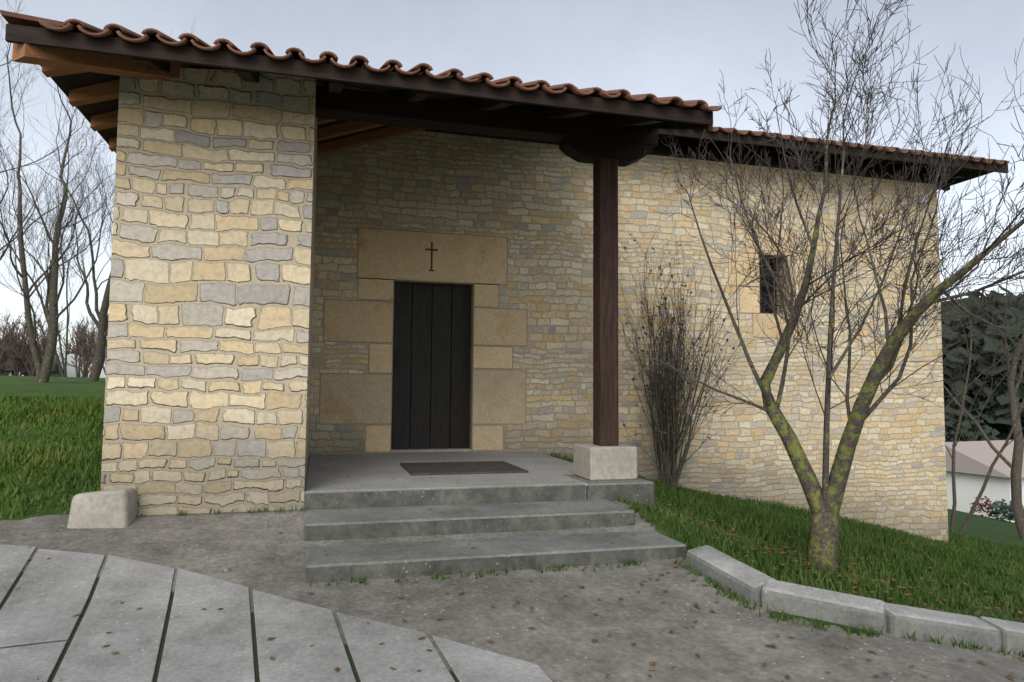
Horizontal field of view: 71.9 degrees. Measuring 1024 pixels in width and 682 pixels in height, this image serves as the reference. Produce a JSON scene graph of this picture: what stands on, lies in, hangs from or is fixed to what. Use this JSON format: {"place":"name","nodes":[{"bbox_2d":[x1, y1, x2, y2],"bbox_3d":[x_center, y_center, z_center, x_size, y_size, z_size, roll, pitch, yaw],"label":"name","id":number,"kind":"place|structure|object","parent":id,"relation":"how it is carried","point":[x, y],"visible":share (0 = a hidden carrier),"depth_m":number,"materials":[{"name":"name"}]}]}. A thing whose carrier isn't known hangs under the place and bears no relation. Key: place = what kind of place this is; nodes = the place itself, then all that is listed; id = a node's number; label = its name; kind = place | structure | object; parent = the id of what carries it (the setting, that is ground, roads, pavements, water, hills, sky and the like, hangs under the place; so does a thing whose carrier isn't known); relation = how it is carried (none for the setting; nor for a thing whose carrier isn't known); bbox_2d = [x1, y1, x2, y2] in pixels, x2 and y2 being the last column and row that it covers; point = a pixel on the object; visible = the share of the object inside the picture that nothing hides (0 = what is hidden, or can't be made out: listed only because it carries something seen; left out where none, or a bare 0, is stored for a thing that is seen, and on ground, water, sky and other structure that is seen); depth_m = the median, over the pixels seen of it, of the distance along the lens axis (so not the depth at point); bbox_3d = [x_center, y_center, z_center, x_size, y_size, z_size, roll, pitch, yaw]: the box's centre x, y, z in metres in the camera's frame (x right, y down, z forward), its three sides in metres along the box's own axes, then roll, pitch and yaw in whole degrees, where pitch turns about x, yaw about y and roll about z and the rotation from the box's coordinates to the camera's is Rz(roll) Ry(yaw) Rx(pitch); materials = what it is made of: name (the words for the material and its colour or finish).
{"place":"outdoors","nodes":[
{"label":"outdoors","id":0,"kind":"place"},
{"bbox_2d":[22,364,35,375],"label":"parked car wheels","id":1,"kind":"object","parent":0,"point":[25,373],"visible":0.11,"depth_m":35.43,"materials":[{"name":"black rubber"}]},
{"bbox_2d":[12,43,424,155],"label":"roof rafters","id":2,"kind":"object","parent":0,"point":[53,62],"visible":0.06,"depth_m":5.00,"materials":[{"name":"brown wood"}]},
{"bbox_2d":[5,23,1007,172],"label":"roof eave boards","id":3,"kind":"object","parent":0,"point":[46,37],"visible":0.75,"depth_m":4.69,"materials":[{"name":"brown wood"}]},
{"bbox_2d":[0,375,1023,681],"bbox_3d":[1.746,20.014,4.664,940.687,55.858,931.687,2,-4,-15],"label":"terrain","id":4,"kind":"structure","parent":0,"point":[262,551],"depth_m":3.78,"materials":[{"name":"grey concrete"}]},
{"bbox_2d":[0,344,58,372],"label":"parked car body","id":5,"kind":"object","parent":4,"relation":"on","point":[54,368],"visible":0.22,"depth_m":35.54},
{"bbox_2d":[0,4,99,260],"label":"tree","id":6,"kind":"object","parent":4,"relation":"on","point":[29,155],"depth_m":18.47,"materials":[{"name":"brown plant"}]},
{"bbox_2d":[0,140,104,376],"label":"tree","id":7,"kind":"object","parent":4,"relation":"on","point":[55,213],"depth_m":21.68,"materials":[{"name":"brown plant"}]},
{"bbox_2d":[0,301,107,377],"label":"brush","id":8,"kind":"object","parent":4,"relation":"on","point":[11,340],"depth_m":31.46,"materials":[{"name":"brown plant"}]},
{"bbox_2d":[50,354,60,376],"bbox_3d":[-24.580,1.387,38.051,1.382,1.382,1.500,4,-5,-38],"label":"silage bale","id":9,"kind":"object","parent":4,"relation":"on","point":[54,375],"visible":0.06,"depth_m":37.40},
{"bbox_2d":[0,0,114,382],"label":"tree","id":10,"kind":"object","parent":4,"relation":"on","point":[69,209],"depth_m":14.06,"materials":[{"name":"brown plant"}]},
{"bbox_2d":[57,354,85,376],"bbox_3d":[-23.968,1.396,38.054,1.500,1.382,1.382,-2,-4,29],"label":"silage bale","id":11,"kind":"object","parent":4,"relation":"on","point":[71,371],"visible":0.21,"depth_m":37.52,"materials":[{"name":"white plastic"}]},
{"bbox_2d":[67,488,137,527],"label":"stone block","id":12,"kind":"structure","parent":4,"relation":"on","point":[115,508],"depth_m":4.51,"materials":[{"name":"beige stone"}]},
{"bbox_2d":[16,20,195,381],"bbox_3d":[-8.734,-3.626,16.165,4.268,9.164,5.413,2,-4,-15],"label":"tree","id":13,"kind":"object","parent":4,"relation":"on","point":[99,354],"depth_m":16.11,"materials":[{"name":"brown plant"}]},
{"bbox_2d":[100,68,316,514],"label":"pier wall","id":14,"kind":"structure","parent":4,"relation":"on","point":[207,404],"depth_m":4.95,"materials":[{"name":"beige stone"}]},
{"bbox_2d":[0,544,551,681],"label":"paving slabs","id":15,"kind":"structure","parent":4,"relation":"on","point":[46,601],"depth_m":3.25,"materials":[{"name":"concrete"}]},
{"bbox_2d":[304,451,587,498],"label":"porch floor","id":16,"kind":"structure","parent":4,"relation":"on","point":[372,471],"depth_m":6.06,"materials":[{"name":"grey concrete"}]},
{"bbox_2d":[391,448,471,452],"bbox_3d":[-0.957,1.285,8.299,0.957,0.030,0.190,2,-4,-15],"label":"stone threshold","id":17,"kind":"object","parent":16,"relation":"on","point":[430,450],"visible":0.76,"depth_m":8.23,"materials":[{"name":"grey stone"}]},
{"bbox_2d":[304,484,585,509],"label":"step","id":18,"kind":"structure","parent":16,"relation":"attached to","point":[406,497],"depth_m":5.27,"materials":[{"name":"concrete"}]},
{"bbox_2d":[400,461,528,475],"bbox_3d":[-0.470,1.177,6.564,1.040,0.018,0.880,2,-4,-15],"label":"door mat","id":19,"kind":"object","parent":16,"relation":"on","point":[455,468],"depth_m":6.43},
{"bbox_2d":[573,443,636,480],"bbox_3d":[0.790,1.026,6.027,0.420,0.274,0.420,2,-4,-15],"label":"column base","id":20,"kind":"object","parent":16,"relation":"on","point":[592,462],"visible":0.88,"depth_m":5.84,"materials":[{"name":"beige stone"}]},
{"bbox_2d":[593,158,618,445],"bbox_3d":[0.811,-0.347,6.123,0.170,2.480,0.170,2,-4,-15],"label":"porch post","id":21,"kind":"object","parent":20,"relation":"on","point":[605,309],"visible":1,"depth_m":6.05,"materials":[{"name":"brown wood"}]},
{"bbox_2d":[559,136,650,166],"bbox_3d":[0.822,-1.654,6.212,0.800,0.160,0.180,2,-4,-15],"label":"column capital","id":22,"kind":"object","parent":21,"relation":"on","point":[589,151],"visible":0.93,"depth_m":6.13,"materials":[{"name":"brown wood"}]},
{"bbox_2d":[315,85,657,149],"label":"porch beam","id":23,"kind":"structure","parent":22,"relation":"on","point":[388,109],"depth_m":5.82,"materials":[{"name":"brown wood"}]},
{"bbox_2d":[303,499,634,540],"bbox_3d":[-0.292,1.496,5.029,2.290,0.575,0.557,2,-4,-15],"label":"step","id":24,"kind":"object","parent":4,"relation":"on","point":[355,523],"visible":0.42,"depth_m":4.86,"materials":[{"name":"concrete"}]},
{"bbox_2d":[304,531,686,582],"bbox_3d":[-0.088,1.575,4.500,2.370,0.550,0.567,2,-4,-15],"label":"step","id":25,"kind":"object","parent":4,"relation":"on","point":[392,560],"visible":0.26,"depth_m":4.32,"materials":[{"name":"concrete"}]},
{"bbox_2d":[0,390,1023,622],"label":"grass","id":26,"kind":"structure","parent":4,"relation":"on","point":[778,516],"depth_m":6.12,"materials":[{"name":"green plant"}]},
{"bbox_2d":[4,494,1023,679],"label":"weed tufts","id":27,"kind":"object","parent":4,"relation":"on","point":[659,528],"visible":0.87,"depth_m":4.03,"materials":[{"name":"green plant"}]},
{"bbox_2d":[22,456,1023,681],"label":"fallen leaves","id":28,"kind":"object","parent":4,"relation":"on","point":[337,669],"visible":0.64,"depth_m":4.16,"materials":[{"name":"brown plant"}]},
{"bbox_2d":[562,474,654,507],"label":"porch edge block","id":29,"kind":"structure","parent":4,"relation":"on","point":[641,490],"depth_m":5.69,"materials":[{"name":"grey concrete"}]},
{"bbox_2d":[309,131,948,543],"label":"nave walls","id":30,"kind":"structure","parent":4,"relation":"on","point":[533,201],"depth_m":9.11,"materials":[{"name":"beige stone"}]},
{"bbox_2d":[318,373,392,424],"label":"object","id":31,"kind":"structure","parent":30,"relation":"attached to","point":[358,423],"depth_m":8.01,"materials":[{"name":"beige stone"}]},
{"bbox_2d":[320,374,390,423],"bbox_3d":[-1.788,0.662,8.084,0.790,0.559,0.164,2,-4,-15],"label":"door jamb","id":32,"kind":"structure","parent":30,"relation":"attached to","point":[350,399],"depth_m":8.00,"materials":[{"name":"stone"}]},
{"bbox_2d":[323,299,393,342],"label":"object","id":33,"kind":"structure","parent":30,"relation":"attached to","point":[357,341],"depth_m":8.07,"materials":[{"name":"beige stone"}]},
{"bbox_2d":[324,300,392,341],"bbox_3d":[-1.772,-0.221,8.146,0.770,0.469,0.164,2,-4,-15],"label":"door jamb","id":34,"kind":"structure","parent":30,"relation":"attached to","point":[362,321],"depth_m":8.07,"materials":[{"name":"stone"}]},
{"bbox_2d":[357,277,393,300],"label":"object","id":35,"kind":"structure","parent":30,"relation":"attached to","point":[375,299],"depth_m":8.14,"materials":[{"name":"beige stone"}]},
{"bbox_2d":[358,279,392,299],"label":"door jamb","id":36,"kind":"structure","parent":30,"relation":"attached to","point":[378,289],"depth_m":8.14,"materials":[{"name":"stone"}]},
{"bbox_2d":[364,425,391,452],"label":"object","id":37,"kind":"structure","parent":30,"relation":"attached to","point":[365,439],"depth_m":8.04,"materials":[{"name":"beige stone"}]},
{"bbox_2d":[366,426,389,451],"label":"door jamb","id":38,"kind":"structure","parent":30,"relation":"attached to","point":[377,438],"depth_m":8.04,"materials":[{"name":"stone"}]},
{"bbox_2d":[368,343,392,373],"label":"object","id":39,"kind":"structure","parent":30,"relation":"attached to","point":[368,358],"depth_m":8.11,"materials":[{"name":"beige stone"}]},
{"bbox_2d":[369,344,391,372],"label":"door jamb","id":40,"kind":"structure","parent":30,"relation":"attached to","point":[380,358],"depth_m":8.11,"materials":[{"name":"stone"}]},
{"bbox_2d":[390,282,470,448],"bbox_3d":[-0.972,0.303,8.448,0.955,1.980,0.060,2,-4,-15],"label":"door","id":41,"kind":"structure","parent":30,"relation":"in","point":[430,387],"depth_m":8.42,"materials":[{"name":"black wood"}]},
{"bbox_2d":[357,227,507,285],"bbox_3d":[-0.936,-0.987,8.427,1.770,0.578,0.164,2,-4,-15],"label":"door lintel","id":42,"kind":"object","parent":30,"relation":"attached to","point":[393,254],"visible":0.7,"depth_m":8.34,"materials":[{"name":"beige stone"}]},
{"bbox_2d":[425,242,437,270],"bbox_3d":[-0.948,-0.997,8.339,0.150,0.350,0.007,2,-4,-15],"label":"cross","id":43,"kind":"object","parent":42,"relation":"attached to","point":[431,249],"visible":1,"depth_m":8.34,"materials":[{"name":"grey metal"}]},
{"bbox_2d":[471,284,497,306],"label":"door jamb","id":44,"kind":"structure","parent":30,"relation":"attached to","point":[485,295],"depth_m":8.49,"materials":[{"name":"stone"}]},
{"bbox_2d":[473,283,498,307],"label":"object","id":45,"kind":"structure","parent":30,"relation":"attached to","point":[485,306],"depth_m":8.48,"materials":[{"name":"beige stone"}]},
{"bbox_2d":[470,425,502,449],"bbox_3d":[-0.308,1.155,8.458,0.370,0.289,0.164,2,-4,-15],"label":"door jamb","id":46,"kind":"structure","parent":30,"relation":"attached to","point":[487,437],"depth_m":8.38,"materials":[{"name":"stone"}]},
{"bbox_2d":[471,425,503,450],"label":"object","id":47,"kind":"structure","parent":30,"relation":"attached to","point":[487,450],"depth_m":8.38,"materials":[{"name":"beige stone"}]},
{"bbox_2d":[471,347,511,368],"bbox_3d":[-0.247,0.204,8.537,0.480,0.259,0.164,2,-4,-15],"label":"door jamb","id":48,"kind":"structure","parent":30,"relation":"attached to","point":[492,357],"depth_m":8.46,"materials":[{"name":"stone"}]},
{"bbox_2d":[472,346,512,368],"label":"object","id":49,"kind":"structure","parent":30,"relation":"attached to","point":[491,368],"depth_m":8.45,"materials":[{"name":"beige stone"}]},
{"bbox_2d":[470,370,525,423],"bbox_3d":[-0.169,0.675,8.528,0.650,0.639,0.164,2,-4,-15],"label":"door jamb","id":50,"kind":"structure","parent":30,"relation":"attached to","point":[498,396],"depth_m":8.45,"materials":[{"name":"stone"}]},
{"bbox_2d":[471,308,526,345],"bbox_3d":[-0.158,-0.163,8.586,0.660,0.439,0.164,2,-4,-15],"label":"door jamb","id":51,"kind":"structure","parent":30,"relation":"attached to","point":[500,326],"depth_m":8.51,"materials":[{"name":"stone"}]},
{"bbox_2d":[472,369,526,424],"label":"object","id":52,"kind":"structure","parent":30,"relation":"attached to","point":[472,396],"depth_m":8.43,"materials":[{"name":"beige stone"}]},
{"bbox_2d":[473,307,527,346],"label":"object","id":53,"kind":"structure","parent":30,"relation":"attached to","point":[500,345],"depth_m":8.51,"materials":[{"name":"beige stone"}]},
{"bbox_2d":[40,65,1007,189],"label":"roof boards","id":54,"kind":"object","parent":30,"relation":"attached to","point":[65,84],"visible":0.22,"depth_m":5.82,"materials":[{"name":"brown wood"}]},
{"bbox_2d":[0,10,1009,164],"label":"roof tiles","id":55,"kind":"object","parent":54,"relation":"on","point":[18,19],"visible":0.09,"depth_m":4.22,"materials":[{"name":"brown ceramic"}]},
{"bbox_2d":[421,129,942,184],"bbox_3d":[1.332,-2.530,9.403,10.140,0.230,0.760,2,-4,-15],"label":"nave wall plate","id":56,"kind":"object","parent":30,"relation":"on","point":[662,149],"depth_m":9.57,"materials":[{"name":"brown wood"}]},
{"bbox_2d":[729,252,758,286],"bbox_3d":[3.064,-0.950,9.596,0.463,0.450,0.304,2,-4,-15],"label":"window jamb","id":57,"kind":"structure","parent":30,"relation":"attached to","point":[740,277],"depth_m":9.45,"materials":[{"name":"stone"}]},
{"bbox_2d":[728,251,759,286],"bbox_3d":[3.102,-0.959,9.457,0.481,0.468,0.012,2,-4,-15],"label":"window jamb joint","id":58,"kind":"object","parent":30,"relation":"attached to","point":[728,271],"depth_m":9.41,"materials":[{"name":"beige stone"}]},
{"bbox_2d":[739,286,759,313],"bbox_3d":[3.176,-0.548,9.450,0.321,0.368,0.012,2,-4,-15],"label":"window jamb joint","id":59,"kind":"object","parent":30,"relation":"attached to","point":[739,300],"depth_m":9.44,"materials":[{"name":"beige stone"}]},
{"bbox_2d":[740,287,759,312],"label":"window jamb","id":60,"kind":"structure","parent":30,"relation":"attached to","point":[748,302],"depth_m":9.44,"materials":[{"name":"stone"}]},
{"bbox_2d":[759,259,773,312],"bbox_3d":[3.454,-0.746,9.889,0.480,0.830,0.040,2,-4,-15],"label":"window","id":61,"kind":"structure","parent":30,"relation":"in","point":[764,289],"depth_m":9.90,"materials":[{"name":"black glass"}]},
{"bbox_2d":[745,226,796,256],"bbox_3d":[3.481,-1.344,9.736,0.800,0.358,0.304,2,-4,-15],"label":"window lintel","id":62,"kind":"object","parent":30,"relation":"attached to","point":[751,250],"visible":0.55,"depth_m":9.59,"materials":[{"name":"beige stone"}]},
{"bbox_2d":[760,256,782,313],"bbox_3d":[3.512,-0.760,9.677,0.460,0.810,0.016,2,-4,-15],"label":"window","id":63,"kind":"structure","parent":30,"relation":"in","point":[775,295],"depth_m":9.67,"materials":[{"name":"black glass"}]},
{"bbox_2d":[753,314,797,337],"bbox_3d":[3.520,-0.193,9.671,0.700,0.318,0.304,2,-4,-15],"label":"window sill stone","id":64,"kind":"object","parent":30,"relation":"attached to","point":[765,322],"visible":0.39,"depth_m":9.49,"materials":[{"name":"beige stone"}]},
{"bbox_2d":[752,313,798,338],"bbox_3d":[3.558,-0.202,9.532,0.718,0.336,0.012,2,-4,-15],"label":"joint","id":65,"kind":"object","parent":30,"relation":"attached to","point":[771,337],"depth_m":9.49,"materials":[{"name":"beige stone"}]},
{"bbox_2d":[776,256,794,313],"bbox_3d":[3.773,-0.751,9.777,0.103,0.810,0.304,2,-4,-15],"label":"window jamb","id":66,"kind":"structure","parent":30,"relation":"attached to","point":[784,266],"depth_m":9.71,"materials":[{"name":"stone"}]},
{"bbox_2d":[787,255,795,313],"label":"window jamb","id":67,"kind":"object","parent":30,"relation":"attached to","point":[787,280],"depth_m":9.64,"materials":[{"name":"beige stone"}]},
{"bbox_2d":[915,194,927,203],"bbox_3d":[5.939,-2.062,10.222,0.114,0.140,0.160,2,-4,-15],"label":"wall lamp fixture","id":68,"kind":"object","parent":30,"relation":"attached to","point":[916,200],"depth_m":10.20,"materials":[{"name":"grey"}]},
{"bbox_2d":[619,204,759,486],"bbox_3d":[2.024,0.105,8.660,1.972,3.462,1.527,2,-4,-15],"label":"shrub","id":69,"kind":"object","parent":4,"relation":"on","point":[675,392],"depth_m":8.59,"materials":[{"name":"brown plant"}]},
{"bbox_2d":[686,545,775,605],"bbox_3d":[1.266,1.425,4.116,0.168,0.329,0.664,2,-4,-19],"label":"kerb stone","id":70,"kind":"object","parent":4,"relation":"on","point":[745,580],"visible":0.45,"depth_m":4.05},
{"bbox_2d":[614,0,1023,575],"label":"tree","id":71,"kind":"object","parent":4,"relation":"on","point":[869,93],"depth_m":4.63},
{"bbox_2d":[761,579,886,633],"bbox_3d":[1.608,1.441,3.659,0.589,0.314,0.146,-2,-4,30],"label":"kerb stone","id":72,"kind":"object","parent":4,"relation":"on","point":[830,606],"visible":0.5,"depth_m":3.61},
{"bbox_2d":[885,603,1001,651],"bbox_3d":[2.169,1.528,3.600,0.671,0.404,0.165,2,-4,-15],"label":"kerb stone","id":73,"kind":"object","parent":4,"relation":"on","point":[900,619],"visible":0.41,"depth_m":3.54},
{"bbox_2d":[944,406,999,441],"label":"hedge","id":74,"kind":"object","parent":4,"relation":"on","point":[972,432],"visible":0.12,"depth_m":60.28,"materials":[{"name":"green plant"}]},
{"bbox_2d":[939,186,1023,533],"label":"small tree","id":75,"kind":"object","parent":4,"relation":"on","point":[969,516],"depth_m":15.49,"materials":[{"name":"brown plant"}]},
{"bbox_2d":[941,327,1023,439],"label":"tree","id":76,"kind":"object","parent":4,"relation":"on","point":[948,357],"visible":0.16,"depth_m":69.85,"materials":[{"name":"green plant"}]},
{"bbox_2d":[941,286,1023,376],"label":"tree","id":77,"kind":"object","parent":4,"relation":"on","point":[979,325],"visible":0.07,"depth_m":77.73,"materials":[{"name":"green plant"}]},
{"bbox_2d":[941,297,1023,323],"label":"wooded hill","id":78,"kind":"structure","parent":4,"relation":"on","point":[945,320],"depth_m":138.03,"materials":[{"name":"green plant"}]},
{"bbox_2d":[943,315,1023,439],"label":"tree","id":79,"kind":"object","parent":4,"relation":"on","point":[999,420],"visible":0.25,"depth_m":68.06,"materials":[{"name":"green plant"}]},
{"bbox_2d":[943,175,1023,538],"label":"tree","id":80,"kind":"object","parent":4,"relation":"on","point":[1015,466],"depth_m":19.77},
{"bbox_2d":[946,471,1023,521],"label":"house walls","id":81,"kind":"structure","parent":4,"relation":"on","point":[968,487],"depth_m":44.32,"materials":[{"name":"white paint"}]},
{"bbox_2d":[945,440,1023,477],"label":"house roof","id":82,"kind":"structure","parent":81,"relation":"on","point":[975,457],"depth_m":44.91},
{"bbox_2d":[971,496,998,517],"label":"red hedge","id":83,"kind":"object","parent":4,"relation":"on","point":[981,506],"visible":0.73,"depth_m":40.93,"materials":[{"name":"red plant"}]},
{"bbox_2d":[979,616,1023,654],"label":"kerb stone","id":84,"kind":"object","parent":4,"relation":"on","point":[1012,635],"visible":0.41,"depth_m":3.65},
{"bbox_2d":[985,305,1022,425],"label":"tree","id":85,"kind":"object","parent":4,"relation":"on","point":[1005,388],"depth_m":22.55,"materials":[{"name":"green plant"}]},
{"bbox_2d":[987,498,1023,522],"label":"green hedge","id":86,"kind":"object","parent":4,"relation":"on","point":[1002,506],"visible":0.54,"depth_m":40.16,"materials":[{"name":"green plant"}]},
{"bbox_2d":[0,0,1023,377],"label":"sky","id":87,"kind":"structure","parent":0,"point":[660,48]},
{"bbox_2d":[500,451,572,473],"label":"porch floor","id":88,"kind":"structure","parent":0,"point":[554,464],"depth_m":7.34,"materials":[{"name":"concrete"}]},
{"bbox_2d":[133,57,974,170],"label":"roof rafters","id":89,"kind":"object","parent":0,"point":[417,96],"visible":0.35,"depth_m":5.60,"materials":[{"name":"brown wood"}]},
{"bbox_2d":[651,108,712,129],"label":"wooden beam","id":90,"kind":"structure","parent":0,"point":[665,125],"depth_m":5.72,"materials":[{"name":"brown wood"}]},
{"bbox_2d":[937,181,949,190],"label":"roof rafters","id":91,"kind":"object","parent":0,"point":[943,189],"depth_m":10.86,"materials":[{"name":"brown wood"}]}
]}

